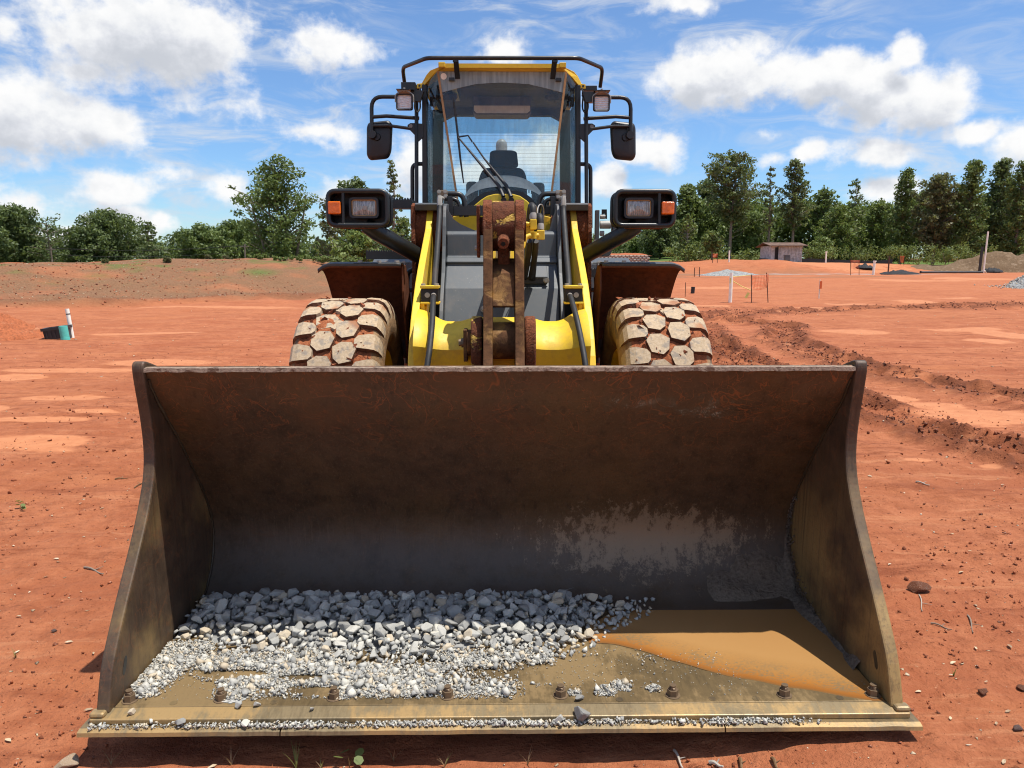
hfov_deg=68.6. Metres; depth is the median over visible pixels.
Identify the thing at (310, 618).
crushed stone
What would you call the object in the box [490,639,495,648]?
crushed stone
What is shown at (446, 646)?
crushed stone
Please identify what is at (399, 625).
crushed stone
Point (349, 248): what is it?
maple tree
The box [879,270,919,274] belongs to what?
tarpaulin
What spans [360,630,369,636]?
crushed stone
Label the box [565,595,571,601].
crushed stone
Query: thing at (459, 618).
crushed stone
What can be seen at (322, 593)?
crushed stone
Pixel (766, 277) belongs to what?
safety net
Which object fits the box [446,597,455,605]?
crushed stone
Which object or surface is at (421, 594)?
crushed stone
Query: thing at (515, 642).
crushed stone
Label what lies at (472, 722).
edge chips
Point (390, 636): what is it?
crushed stone
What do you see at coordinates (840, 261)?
silt fence
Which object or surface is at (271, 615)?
crushed stone
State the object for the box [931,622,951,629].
twig
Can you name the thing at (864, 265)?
tarpaulin
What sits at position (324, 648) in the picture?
crushed stone
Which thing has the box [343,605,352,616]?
crushed stone
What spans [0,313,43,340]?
dirt heap
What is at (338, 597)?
crushed stone
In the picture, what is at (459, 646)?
crushed stone
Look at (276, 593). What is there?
crushed stone
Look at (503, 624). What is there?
crushed stone
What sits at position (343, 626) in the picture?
crushed stone
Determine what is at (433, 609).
crushed stone
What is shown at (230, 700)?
stone dust
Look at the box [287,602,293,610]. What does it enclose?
crushed stone
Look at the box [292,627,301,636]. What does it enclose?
crushed stone
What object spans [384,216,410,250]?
oak tree
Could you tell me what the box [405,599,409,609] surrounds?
crushed stone
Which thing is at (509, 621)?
crushed stone
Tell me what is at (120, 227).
oak tree
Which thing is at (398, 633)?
crushed stone
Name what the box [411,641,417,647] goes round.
crushed stone
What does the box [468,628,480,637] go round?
crushed stone
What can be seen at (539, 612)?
crushed stone
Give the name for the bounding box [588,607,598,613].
crushed stone
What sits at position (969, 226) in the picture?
pine tree
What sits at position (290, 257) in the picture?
bush
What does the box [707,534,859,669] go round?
dried mud
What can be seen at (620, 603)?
crushed stone
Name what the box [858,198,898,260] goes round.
maple tree
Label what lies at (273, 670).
stone chips
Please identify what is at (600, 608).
crushed stone
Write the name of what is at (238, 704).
loose stone
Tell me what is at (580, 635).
crushed stone
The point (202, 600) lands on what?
crushed stone
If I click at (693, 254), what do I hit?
undergrowth
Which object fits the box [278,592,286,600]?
crushed stone
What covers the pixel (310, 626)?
crushed stone
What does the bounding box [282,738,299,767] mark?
weed
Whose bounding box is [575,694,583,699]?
loose stone
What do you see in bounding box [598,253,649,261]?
retaining wall
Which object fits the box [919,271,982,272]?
long pipe
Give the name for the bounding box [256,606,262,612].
crushed stone
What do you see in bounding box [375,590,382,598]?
crushed stone
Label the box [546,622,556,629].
crushed stone
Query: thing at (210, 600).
crushed stone
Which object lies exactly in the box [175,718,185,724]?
loose stone
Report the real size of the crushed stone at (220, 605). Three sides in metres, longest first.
0.079 x 0.066 x 0.040 m
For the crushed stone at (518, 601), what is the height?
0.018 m
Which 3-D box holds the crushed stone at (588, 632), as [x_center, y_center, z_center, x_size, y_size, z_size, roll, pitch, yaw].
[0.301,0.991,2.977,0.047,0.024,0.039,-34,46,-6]
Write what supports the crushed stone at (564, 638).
on the wheel loader
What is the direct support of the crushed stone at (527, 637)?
on the gravel
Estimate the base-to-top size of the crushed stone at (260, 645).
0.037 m
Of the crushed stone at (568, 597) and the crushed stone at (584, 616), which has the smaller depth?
the crushed stone at (584, 616)
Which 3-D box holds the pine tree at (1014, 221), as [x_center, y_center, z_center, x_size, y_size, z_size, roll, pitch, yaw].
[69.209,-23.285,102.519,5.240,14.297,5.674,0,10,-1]
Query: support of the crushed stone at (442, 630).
on the crushed stone at (434, 633)
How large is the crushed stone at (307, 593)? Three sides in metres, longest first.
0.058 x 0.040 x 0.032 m
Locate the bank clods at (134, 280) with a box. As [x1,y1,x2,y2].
[0,259,305,307]
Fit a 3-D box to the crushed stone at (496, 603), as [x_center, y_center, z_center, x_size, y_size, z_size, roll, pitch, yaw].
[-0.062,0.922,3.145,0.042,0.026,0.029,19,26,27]
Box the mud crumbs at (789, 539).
[786,496,820,616]
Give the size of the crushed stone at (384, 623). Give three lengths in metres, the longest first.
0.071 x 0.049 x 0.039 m
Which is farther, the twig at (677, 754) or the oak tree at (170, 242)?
the oak tree at (170, 242)
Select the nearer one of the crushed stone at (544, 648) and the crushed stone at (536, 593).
the crushed stone at (544, 648)
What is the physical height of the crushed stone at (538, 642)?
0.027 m
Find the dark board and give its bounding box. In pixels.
[978,247,983,270]
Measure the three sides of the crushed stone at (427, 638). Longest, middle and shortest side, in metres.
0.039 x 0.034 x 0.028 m
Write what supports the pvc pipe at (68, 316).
on the ground
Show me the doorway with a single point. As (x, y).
(776, 248)
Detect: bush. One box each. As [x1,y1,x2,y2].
[101,258,108,263]
[163,257,171,262]
[204,254,212,258]
[222,255,232,258]
[248,253,268,258]
[271,255,302,260]
[296,255,339,262]
[328,256,362,261]
[802,247,824,258]
[815,242,838,259]
[824,243,877,260]
[863,244,920,263]
[892,243,946,264]
[922,239,970,263]
[945,243,998,258]
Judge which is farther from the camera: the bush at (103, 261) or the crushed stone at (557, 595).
the bush at (103, 261)
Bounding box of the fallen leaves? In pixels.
[5,392,1011,767]
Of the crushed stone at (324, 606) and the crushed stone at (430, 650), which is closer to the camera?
the crushed stone at (430, 650)
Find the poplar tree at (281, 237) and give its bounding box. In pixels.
[230,154,322,258]
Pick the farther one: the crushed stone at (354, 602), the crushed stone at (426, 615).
the crushed stone at (354, 602)
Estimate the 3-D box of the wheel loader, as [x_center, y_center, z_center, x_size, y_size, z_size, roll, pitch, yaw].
[-0.080,-0.800,5.865,2.776,3.450,7.366,0,10,-1]
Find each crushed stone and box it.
[178,623,189,628]
[179,626,189,631]
[180,633,189,639]
[188,623,197,633]
[191,614,202,623]
[197,607,213,617]
[199,597,207,604]
[200,627,210,633]
[203,604,214,612]
[205,597,215,602]
[206,613,213,619]
[209,592,222,602]
[213,598,227,613]
[215,614,222,620]
[216,621,225,628]
[218,631,225,635]
[221,611,229,622]
[223,591,232,599]
[228,602,235,609]
[229,595,238,604]
[230,608,237,616]
[234,597,246,607]
[234,611,244,619]
[234,622,243,627]
[239,592,248,597]
[241,622,253,630]
[243,615,254,623]
[244,605,256,612]
[249,625,257,633]
[250,593,262,604]
[250,644,257,651]
[253,616,268,625]
[255,635,265,641]
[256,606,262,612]
[257,640,264,650]
[259,588,270,595]
[260,595,269,602]
[260,601,265,608]
[263,624,271,630]
[264,611,279,618]
[264,645,274,652]
[265,604,278,611]
[268,632,276,639]
[269,589,284,597]
[269,636,278,643]
[276,607,289,617]
[277,629,290,638]
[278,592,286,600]
[283,618,289,624]
[285,599,291,605]
[287,588,298,598]
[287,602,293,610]
[289,638,297,646]
[291,595,303,604]
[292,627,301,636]
[293,608,303,622]
[294,620,303,629]
[297,613,306,622]
[302,590,314,596]
[304,615,316,622]
[305,597,314,610]
[305,623,314,629]
[309,595,319,602]
[309,603,320,613]
[313,610,320,620]
[315,619,326,629]
[318,591,328,597]
[319,601,330,612]
[320,645,329,652]
[322,638,330,646]
[328,596,335,605]
[329,619,335,628]
[330,605,337,609]
[332,638,348,646]
[333,594,342,603]
[333,649,342,658]
[336,635,346,641]
[338,622,350,632]
[339,614,346,620]
[341,608,347,614]
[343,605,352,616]
[344,599,359,607]
[345,592,355,600]
[346,625,360,634]
[347,655,356,659]
[350,611,361,622]
[353,618,366,627]
[357,641,363,649]
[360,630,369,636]
[361,595,369,603]
[361,609,367,615]
[363,625,371,630]
[364,604,372,611]
[367,608,380,619]
[369,593,378,599]
[369,650,375,658]
[370,599,380,608]
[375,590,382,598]
[375,621,382,629]
[375,628,385,637]
[376,615,385,621]
[380,646,387,654]
[381,620,395,631]
[382,599,391,606]
[383,604,394,615]
[386,623,397,631]
[386,634,393,642]
[391,644,397,649]
[394,630,402,639]
[395,600,405,607]
[395,621,403,629]
[398,606,406,612]
[398,613,411,617]
[400,613,412,626]
[401,593,412,600]
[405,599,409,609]
[407,590,415,598]
[409,648,418,653]
[411,607,421,617]
[411,634,420,640]
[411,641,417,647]
[414,598,424,608]
[416,591,424,597]
[420,622,432,631]
[423,605,430,612]
[423,634,430,643]
[424,612,434,619]
[426,648,435,653]
[427,593,435,600]
[427,598,433,606]
[429,615,441,625]
[430,606,438,611]
[431,631,439,637]
[432,624,441,630]
[436,594,448,598]
[436,598,446,605]
[437,625,446,636]
[439,604,448,615]
[442,643,451,651]
[443,616,458,624]
[445,603,461,618]
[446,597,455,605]
[453,599,466,608]
[453,644,463,649]
[454,593,462,598]
[454,613,464,625]
[458,619,471,628]
[463,628,471,637]
[465,607,479,618]
[466,595,474,601]
[467,589,475,596]
[468,600,478,606]
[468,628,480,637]
[471,620,483,630]
[472,614,480,620]
[476,595,490,608]
[480,616,494,624]
[482,627,491,634]
[483,588,491,595]
[484,606,497,614]
[484,610,494,618]
[486,595,496,604]
[487,624,499,629]
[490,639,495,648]
[491,592,499,597]
[493,601,501,605]
[494,604,504,611]
[497,616,507,623]
[500,621,506,627]
[503,609,513,617]
[504,597,513,604]
[504,635,510,643]
[505,618,512,624]
[510,602,518,611]
[511,591,519,598]
[511,620,525,633]
[512,638,521,646]
[514,599,521,604]
[516,610,525,618]
[518,604,528,611]
[521,633,532,641]
[523,589,531,597]
[527,603,538,615]
[531,615,543,624]
[532,589,541,596]
[533,598,542,607]
[535,609,544,616]
[535,622,542,629]
[535,639,541,647]
[539,605,547,612]
[542,629,550,635]
[542,646,548,654]
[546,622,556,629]
[547,601,559,611]
[547,615,556,620]
[548,597,563,605]
[552,592,562,599]
[554,607,560,615]
[555,620,565,626]
[557,628,565,636]
[558,588,570,599]
[559,635,569,643]
[560,606,567,615]
[563,590,571,604]
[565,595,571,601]
[566,620,574,627]
[568,598,575,603]
[568,603,575,609]
[569,625,578,631]
[576,607,584,615]
[576,632,586,638]
[577,619,583,626]
[579,613,588,619]
[582,601,588,610]
[584,628,593,637]
[585,593,597,601]
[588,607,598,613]
[596,605,604,611]
[602,595,612,602]
[610,617,616,624]
[615,600,624,606]
[616,612,622,621]
[624,602,632,609]
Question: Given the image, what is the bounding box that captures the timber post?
[982,231,988,272]
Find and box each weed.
[16,499,29,508]
[222,749,238,764]
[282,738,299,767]
[334,748,363,766]
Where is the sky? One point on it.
(149, 110)
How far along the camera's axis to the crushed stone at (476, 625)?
3.00 m
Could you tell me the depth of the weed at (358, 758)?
2.47 m
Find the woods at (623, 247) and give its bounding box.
[592,233,644,253]
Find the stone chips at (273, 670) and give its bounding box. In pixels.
[122,639,662,700]
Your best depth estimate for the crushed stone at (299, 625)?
2.98 m
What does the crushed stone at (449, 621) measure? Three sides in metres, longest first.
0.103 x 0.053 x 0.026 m
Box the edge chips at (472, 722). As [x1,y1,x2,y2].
[87,716,829,730]
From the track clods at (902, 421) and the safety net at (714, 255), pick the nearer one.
the track clods at (902, 421)
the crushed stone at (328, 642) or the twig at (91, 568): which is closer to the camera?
the crushed stone at (328, 642)
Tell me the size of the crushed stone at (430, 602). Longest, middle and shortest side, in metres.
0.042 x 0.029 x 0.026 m
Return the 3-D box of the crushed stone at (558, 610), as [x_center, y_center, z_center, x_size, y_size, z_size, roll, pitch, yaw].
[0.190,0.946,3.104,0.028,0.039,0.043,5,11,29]
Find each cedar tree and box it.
[133,220,163,259]
[312,197,347,262]
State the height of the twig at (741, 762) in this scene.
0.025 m
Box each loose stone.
[127,708,135,714]
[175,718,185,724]
[235,700,241,707]
[241,719,249,726]
[554,714,563,722]
[574,706,590,720]
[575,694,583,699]
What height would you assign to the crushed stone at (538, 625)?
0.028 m
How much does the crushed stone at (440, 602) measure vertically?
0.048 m
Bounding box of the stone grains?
[163,646,757,699]
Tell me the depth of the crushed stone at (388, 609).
3.11 m
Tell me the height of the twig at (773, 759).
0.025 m
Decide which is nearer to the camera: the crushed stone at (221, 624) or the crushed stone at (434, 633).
the crushed stone at (434, 633)
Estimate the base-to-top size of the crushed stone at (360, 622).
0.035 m
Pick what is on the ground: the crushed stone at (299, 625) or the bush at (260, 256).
the bush at (260, 256)
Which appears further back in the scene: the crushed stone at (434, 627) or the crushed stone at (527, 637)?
the crushed stone at (434, 627)
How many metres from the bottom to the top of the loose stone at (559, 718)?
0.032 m
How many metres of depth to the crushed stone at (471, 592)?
3.23 m
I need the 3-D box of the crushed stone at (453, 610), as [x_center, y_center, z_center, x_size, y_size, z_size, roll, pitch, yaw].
[-0.242,0.932,3.079,0.074,0.051,0.043,0,10,2]
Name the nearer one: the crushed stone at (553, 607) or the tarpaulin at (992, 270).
the crushed stone at (553, 607)
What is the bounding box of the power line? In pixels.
[52,245,246,256]
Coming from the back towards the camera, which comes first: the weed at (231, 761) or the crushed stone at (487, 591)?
the crushed stone at (487, 591)
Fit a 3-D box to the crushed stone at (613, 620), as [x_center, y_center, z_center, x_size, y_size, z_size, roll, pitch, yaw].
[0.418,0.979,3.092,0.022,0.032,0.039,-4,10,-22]
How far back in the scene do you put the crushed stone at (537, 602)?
3.15 m
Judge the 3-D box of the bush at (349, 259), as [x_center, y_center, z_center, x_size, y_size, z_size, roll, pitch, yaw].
[-8.449,-6.203,38.089,1.806,0.632,1.092,0,10,-1]
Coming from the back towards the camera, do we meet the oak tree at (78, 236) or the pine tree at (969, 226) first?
the pine tree at (969, 226)
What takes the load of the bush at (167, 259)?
on the ground
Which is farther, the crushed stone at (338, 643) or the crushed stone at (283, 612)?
the crushed stone at (283, 612)
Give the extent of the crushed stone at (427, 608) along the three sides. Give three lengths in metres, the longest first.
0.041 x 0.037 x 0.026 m
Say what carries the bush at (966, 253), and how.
on the ground
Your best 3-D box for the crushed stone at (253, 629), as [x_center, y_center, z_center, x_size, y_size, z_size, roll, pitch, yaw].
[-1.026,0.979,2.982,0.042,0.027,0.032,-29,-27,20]
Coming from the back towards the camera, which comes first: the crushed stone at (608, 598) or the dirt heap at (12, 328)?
the dirt heap at (12, 328)
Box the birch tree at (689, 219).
[676,213,697,260]
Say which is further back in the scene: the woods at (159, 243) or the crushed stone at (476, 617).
the woods at (159, 243)
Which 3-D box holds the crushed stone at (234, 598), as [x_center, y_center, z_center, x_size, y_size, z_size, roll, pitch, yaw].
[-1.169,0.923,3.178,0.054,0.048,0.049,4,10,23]
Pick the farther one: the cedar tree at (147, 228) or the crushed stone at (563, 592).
the cedar tree at (147, 228)
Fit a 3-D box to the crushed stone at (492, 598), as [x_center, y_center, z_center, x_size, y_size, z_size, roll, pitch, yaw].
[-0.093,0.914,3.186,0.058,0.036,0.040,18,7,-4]
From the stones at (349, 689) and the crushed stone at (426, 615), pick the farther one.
the crushed stone at (426, 615)
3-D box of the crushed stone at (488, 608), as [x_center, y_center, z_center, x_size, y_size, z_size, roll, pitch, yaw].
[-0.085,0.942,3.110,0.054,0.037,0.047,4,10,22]
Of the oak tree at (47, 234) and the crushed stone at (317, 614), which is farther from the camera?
the oak tree at (47, 234)
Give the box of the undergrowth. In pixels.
[662,240,759,261]
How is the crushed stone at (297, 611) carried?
on the gravel
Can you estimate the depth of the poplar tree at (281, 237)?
63.47 m
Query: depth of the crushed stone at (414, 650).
2.83 m
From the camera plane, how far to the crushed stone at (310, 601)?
3.13 m
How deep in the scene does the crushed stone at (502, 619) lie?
3.04 m
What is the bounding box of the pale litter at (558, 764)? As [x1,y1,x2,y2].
[2,308,1022,767]
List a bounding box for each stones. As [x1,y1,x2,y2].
[135,650,628,697]
[974,275,1023,288]
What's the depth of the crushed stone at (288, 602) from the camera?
3.13 m
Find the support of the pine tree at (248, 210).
on the ground
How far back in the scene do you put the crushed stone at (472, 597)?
3.17 m
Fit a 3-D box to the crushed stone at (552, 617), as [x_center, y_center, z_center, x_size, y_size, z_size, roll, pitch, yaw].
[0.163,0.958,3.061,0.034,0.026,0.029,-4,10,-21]
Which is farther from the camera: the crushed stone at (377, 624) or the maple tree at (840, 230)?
the maple tree at (840, 230)
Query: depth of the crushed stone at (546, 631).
2.96 m
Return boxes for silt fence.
[759,258,892,263]
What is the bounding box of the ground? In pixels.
[0,256,1023,767]
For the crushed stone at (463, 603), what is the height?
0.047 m
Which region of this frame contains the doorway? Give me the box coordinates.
[775,247,777,259]
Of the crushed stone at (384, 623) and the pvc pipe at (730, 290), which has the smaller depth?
the crushed stone at (384, 623)
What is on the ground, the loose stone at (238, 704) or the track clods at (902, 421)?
the track clods at (902, 421)
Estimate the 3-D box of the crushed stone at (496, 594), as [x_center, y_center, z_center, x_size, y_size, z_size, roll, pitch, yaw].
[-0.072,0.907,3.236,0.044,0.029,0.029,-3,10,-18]
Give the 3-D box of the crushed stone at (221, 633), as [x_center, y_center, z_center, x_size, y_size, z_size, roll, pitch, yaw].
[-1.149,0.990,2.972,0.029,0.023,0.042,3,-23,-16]
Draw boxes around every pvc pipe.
[65,309,74,337]
[728,273,732,302]
[872,261,875,274]
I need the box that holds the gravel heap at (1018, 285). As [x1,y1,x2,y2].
[1005,278,1023,288]
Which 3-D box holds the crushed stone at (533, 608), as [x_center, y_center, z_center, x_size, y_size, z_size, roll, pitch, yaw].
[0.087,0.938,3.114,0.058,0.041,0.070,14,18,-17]
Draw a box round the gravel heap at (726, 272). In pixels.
[696,269,756,275]
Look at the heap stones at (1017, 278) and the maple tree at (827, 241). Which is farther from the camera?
the maple tree at (827, 241)
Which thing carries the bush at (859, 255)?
on the ground
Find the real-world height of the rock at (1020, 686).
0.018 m
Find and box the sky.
[0,0,1023,258]
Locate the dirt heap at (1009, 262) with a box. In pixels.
[911,251,1023,272]
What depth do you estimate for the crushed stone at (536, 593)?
3.22 m
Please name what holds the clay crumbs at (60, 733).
on the ground
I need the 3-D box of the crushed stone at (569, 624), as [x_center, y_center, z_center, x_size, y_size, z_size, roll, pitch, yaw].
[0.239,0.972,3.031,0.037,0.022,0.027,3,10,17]
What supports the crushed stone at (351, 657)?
on the wheel loader
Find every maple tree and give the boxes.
[168,221,236,258]
[212,219,265,258]
[302,239,329,261]
[326,230,381,261]
[627,237,640,252]
[636,219,679,258]
[676,183,708,252]
[693,178,723,252]
[700,229,724,258]
[718,210,775,258]
[803,185,842,247]
[806,235,835,258]
[811,205,867,259]
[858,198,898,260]
[906,172,971,264]
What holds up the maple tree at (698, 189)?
on the ground
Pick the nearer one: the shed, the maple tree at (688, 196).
the shed
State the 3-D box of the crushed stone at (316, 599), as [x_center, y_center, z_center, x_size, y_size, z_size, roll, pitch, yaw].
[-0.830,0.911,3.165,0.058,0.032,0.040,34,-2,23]
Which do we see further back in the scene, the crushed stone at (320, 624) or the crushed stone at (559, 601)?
the crushed stone at (559, 601)
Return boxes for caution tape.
[730,275,750,297]
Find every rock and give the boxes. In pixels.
[54,753,78,767]
[907,581,931,592]
[978,688,987,694]
[1013,724,1022,730]
[1016,684,1023,690]
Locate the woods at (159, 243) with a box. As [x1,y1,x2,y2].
[32,234,405,261]
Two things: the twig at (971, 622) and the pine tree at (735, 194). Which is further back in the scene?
the pine tree at (735, 194)
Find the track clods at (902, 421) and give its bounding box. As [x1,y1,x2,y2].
[699,300,1023,463]
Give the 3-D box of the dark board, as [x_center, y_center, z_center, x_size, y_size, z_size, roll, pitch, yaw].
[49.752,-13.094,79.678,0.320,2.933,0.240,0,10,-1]
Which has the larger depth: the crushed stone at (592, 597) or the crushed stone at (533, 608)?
the crushed stone at (592, 597)
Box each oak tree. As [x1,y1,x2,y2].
[0,202,63,262]
[22,213,67,261]
[52,223,118,262]
[74,207,157,260]
[156,230,184,258]
[323,176,384,261]
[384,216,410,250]
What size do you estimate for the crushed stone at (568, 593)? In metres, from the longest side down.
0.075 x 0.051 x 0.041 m
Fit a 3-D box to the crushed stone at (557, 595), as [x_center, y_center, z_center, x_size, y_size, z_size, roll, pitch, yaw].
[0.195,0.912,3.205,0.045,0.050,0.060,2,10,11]
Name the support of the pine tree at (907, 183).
on the ground
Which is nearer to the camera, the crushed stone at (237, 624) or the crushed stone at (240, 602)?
the crushed stone at (237, 624)
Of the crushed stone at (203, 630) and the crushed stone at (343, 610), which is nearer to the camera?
the crushed stone at (203, 630)
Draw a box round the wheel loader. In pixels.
[76,56,922,737]
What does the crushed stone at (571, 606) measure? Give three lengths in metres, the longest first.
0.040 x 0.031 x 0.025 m
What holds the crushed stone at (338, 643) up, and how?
on the wheel loader
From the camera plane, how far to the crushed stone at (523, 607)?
3.09 m
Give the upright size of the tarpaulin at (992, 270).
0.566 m
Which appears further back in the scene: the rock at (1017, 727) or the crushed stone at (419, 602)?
the crushed stone at (419, 602)
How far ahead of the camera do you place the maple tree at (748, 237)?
116.52 m
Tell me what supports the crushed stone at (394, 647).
on the wheel loader
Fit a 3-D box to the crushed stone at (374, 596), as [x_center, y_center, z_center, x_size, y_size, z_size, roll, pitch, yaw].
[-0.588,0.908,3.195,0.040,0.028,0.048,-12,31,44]
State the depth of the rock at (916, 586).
3.57 m
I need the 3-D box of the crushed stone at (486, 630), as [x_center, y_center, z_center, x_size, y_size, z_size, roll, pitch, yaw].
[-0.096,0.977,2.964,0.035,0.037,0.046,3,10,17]
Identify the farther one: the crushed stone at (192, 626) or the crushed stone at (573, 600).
the crushed stone at (573, 600)
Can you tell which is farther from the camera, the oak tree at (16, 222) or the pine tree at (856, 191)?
the pine tree at (856, 191)
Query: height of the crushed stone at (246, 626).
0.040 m
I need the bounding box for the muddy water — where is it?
[588,609,883,700]
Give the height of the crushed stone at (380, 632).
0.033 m
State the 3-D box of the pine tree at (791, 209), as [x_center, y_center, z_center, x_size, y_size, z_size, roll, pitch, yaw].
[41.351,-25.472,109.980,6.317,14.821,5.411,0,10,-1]
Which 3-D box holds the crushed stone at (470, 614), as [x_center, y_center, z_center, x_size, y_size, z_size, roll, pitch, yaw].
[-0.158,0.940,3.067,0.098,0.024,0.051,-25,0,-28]
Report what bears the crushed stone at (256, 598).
on the crushed stone
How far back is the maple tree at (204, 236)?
83.07 m
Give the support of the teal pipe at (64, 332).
on the ground
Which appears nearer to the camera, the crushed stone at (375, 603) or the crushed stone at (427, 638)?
the crushed stone at (427, 638)
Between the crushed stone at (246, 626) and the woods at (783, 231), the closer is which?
the crushed stone at (246, 626)
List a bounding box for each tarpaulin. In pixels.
[855,263,872,267]
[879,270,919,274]
[984,267,1003,272]
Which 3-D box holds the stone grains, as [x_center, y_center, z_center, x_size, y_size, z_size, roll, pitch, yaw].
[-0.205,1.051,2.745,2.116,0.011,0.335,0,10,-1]
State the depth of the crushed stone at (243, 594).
3.21 m
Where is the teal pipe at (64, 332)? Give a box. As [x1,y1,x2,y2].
[58,326,70,339]
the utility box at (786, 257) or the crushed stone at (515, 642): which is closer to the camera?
the crushed stone at (515, 642)
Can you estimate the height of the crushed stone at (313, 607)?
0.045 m
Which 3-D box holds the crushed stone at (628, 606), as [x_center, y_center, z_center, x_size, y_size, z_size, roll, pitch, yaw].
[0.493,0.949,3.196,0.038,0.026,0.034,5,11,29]
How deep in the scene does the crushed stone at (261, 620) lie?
3.01 m
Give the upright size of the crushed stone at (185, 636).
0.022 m
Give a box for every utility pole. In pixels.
[46,247,54,261]
[240,244,248,257]
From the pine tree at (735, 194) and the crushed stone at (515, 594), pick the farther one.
the pine tree at (735, 194)
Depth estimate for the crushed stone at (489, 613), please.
3.06 m
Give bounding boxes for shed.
[755,242,807,261]
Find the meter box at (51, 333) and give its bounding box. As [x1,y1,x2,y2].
[40,324,72,339]
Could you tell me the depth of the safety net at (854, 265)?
69.55 m
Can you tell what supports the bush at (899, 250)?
on the ground
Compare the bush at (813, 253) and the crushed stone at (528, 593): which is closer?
the crushed stone at (528, 593)
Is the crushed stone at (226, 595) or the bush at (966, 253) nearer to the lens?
the crushed stone at (226, 595)
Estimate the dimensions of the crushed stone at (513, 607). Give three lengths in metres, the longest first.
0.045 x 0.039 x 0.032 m
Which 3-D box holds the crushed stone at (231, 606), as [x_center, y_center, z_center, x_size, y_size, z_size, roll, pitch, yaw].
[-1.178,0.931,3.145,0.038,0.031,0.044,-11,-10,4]
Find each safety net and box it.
[712,253,717,262]
[751,273,768,302]
[850,260,859,274]
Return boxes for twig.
[83,566,103,573]
[673,749,684,767]
[708,759,723,767]
[738,756,745,767]
[770,756,779,767]
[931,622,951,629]
[967,614,982,632]
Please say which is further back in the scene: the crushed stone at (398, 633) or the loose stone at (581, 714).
the crushed stone at (398, 633)
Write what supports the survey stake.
on the ground
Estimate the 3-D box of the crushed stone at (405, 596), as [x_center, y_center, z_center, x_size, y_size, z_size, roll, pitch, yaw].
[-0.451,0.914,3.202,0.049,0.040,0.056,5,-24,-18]
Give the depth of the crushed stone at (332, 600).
3.13 m
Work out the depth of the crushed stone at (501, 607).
3.10 m
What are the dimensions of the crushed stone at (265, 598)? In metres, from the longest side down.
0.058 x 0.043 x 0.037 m
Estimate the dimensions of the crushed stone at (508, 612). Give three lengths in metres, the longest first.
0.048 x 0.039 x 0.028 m
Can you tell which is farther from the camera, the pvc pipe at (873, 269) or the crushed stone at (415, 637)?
the pvc pipe at (873, 269)
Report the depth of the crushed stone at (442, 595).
3.20 m
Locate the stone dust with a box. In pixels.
[135,642,652,702]
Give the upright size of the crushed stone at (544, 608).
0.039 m
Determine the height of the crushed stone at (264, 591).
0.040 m
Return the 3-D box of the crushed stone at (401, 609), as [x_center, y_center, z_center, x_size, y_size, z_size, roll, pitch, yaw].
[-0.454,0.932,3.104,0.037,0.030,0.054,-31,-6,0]
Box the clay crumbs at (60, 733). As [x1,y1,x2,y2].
[0,343,1023,767]
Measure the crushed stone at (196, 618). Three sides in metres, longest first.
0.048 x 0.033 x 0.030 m
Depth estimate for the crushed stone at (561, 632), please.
2.96 m
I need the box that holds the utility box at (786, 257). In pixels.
[783,255,790,260]
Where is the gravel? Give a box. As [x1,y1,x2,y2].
[173,589,654,670]
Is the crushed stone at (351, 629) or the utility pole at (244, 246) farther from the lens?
the utility pole at (244, 246)
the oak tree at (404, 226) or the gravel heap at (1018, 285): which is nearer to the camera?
the gravel heap at (1018, 285)
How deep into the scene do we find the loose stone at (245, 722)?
2.46 m
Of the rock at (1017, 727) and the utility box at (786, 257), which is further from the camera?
the utility box at (786, 257)
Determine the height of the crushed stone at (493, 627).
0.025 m
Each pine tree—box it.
[227,185,285,254]
[382,160,404,251]
[700,149,770,258]
[761,166,778,241]
[773,158,818,242]
[847,178,873,258]
[880,167,921,263]
[947,159,992,259]
[976,157,1017,253]
[994,160,1023,255]
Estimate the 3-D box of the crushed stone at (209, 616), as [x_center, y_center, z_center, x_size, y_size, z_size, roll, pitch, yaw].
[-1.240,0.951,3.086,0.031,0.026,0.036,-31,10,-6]
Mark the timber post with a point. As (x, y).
(983, 270)
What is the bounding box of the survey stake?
[818,280,821,297]
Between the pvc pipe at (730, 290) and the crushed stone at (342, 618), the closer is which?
the crushed stone at (342, 618)
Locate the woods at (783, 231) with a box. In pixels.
[639,183,1023,261]

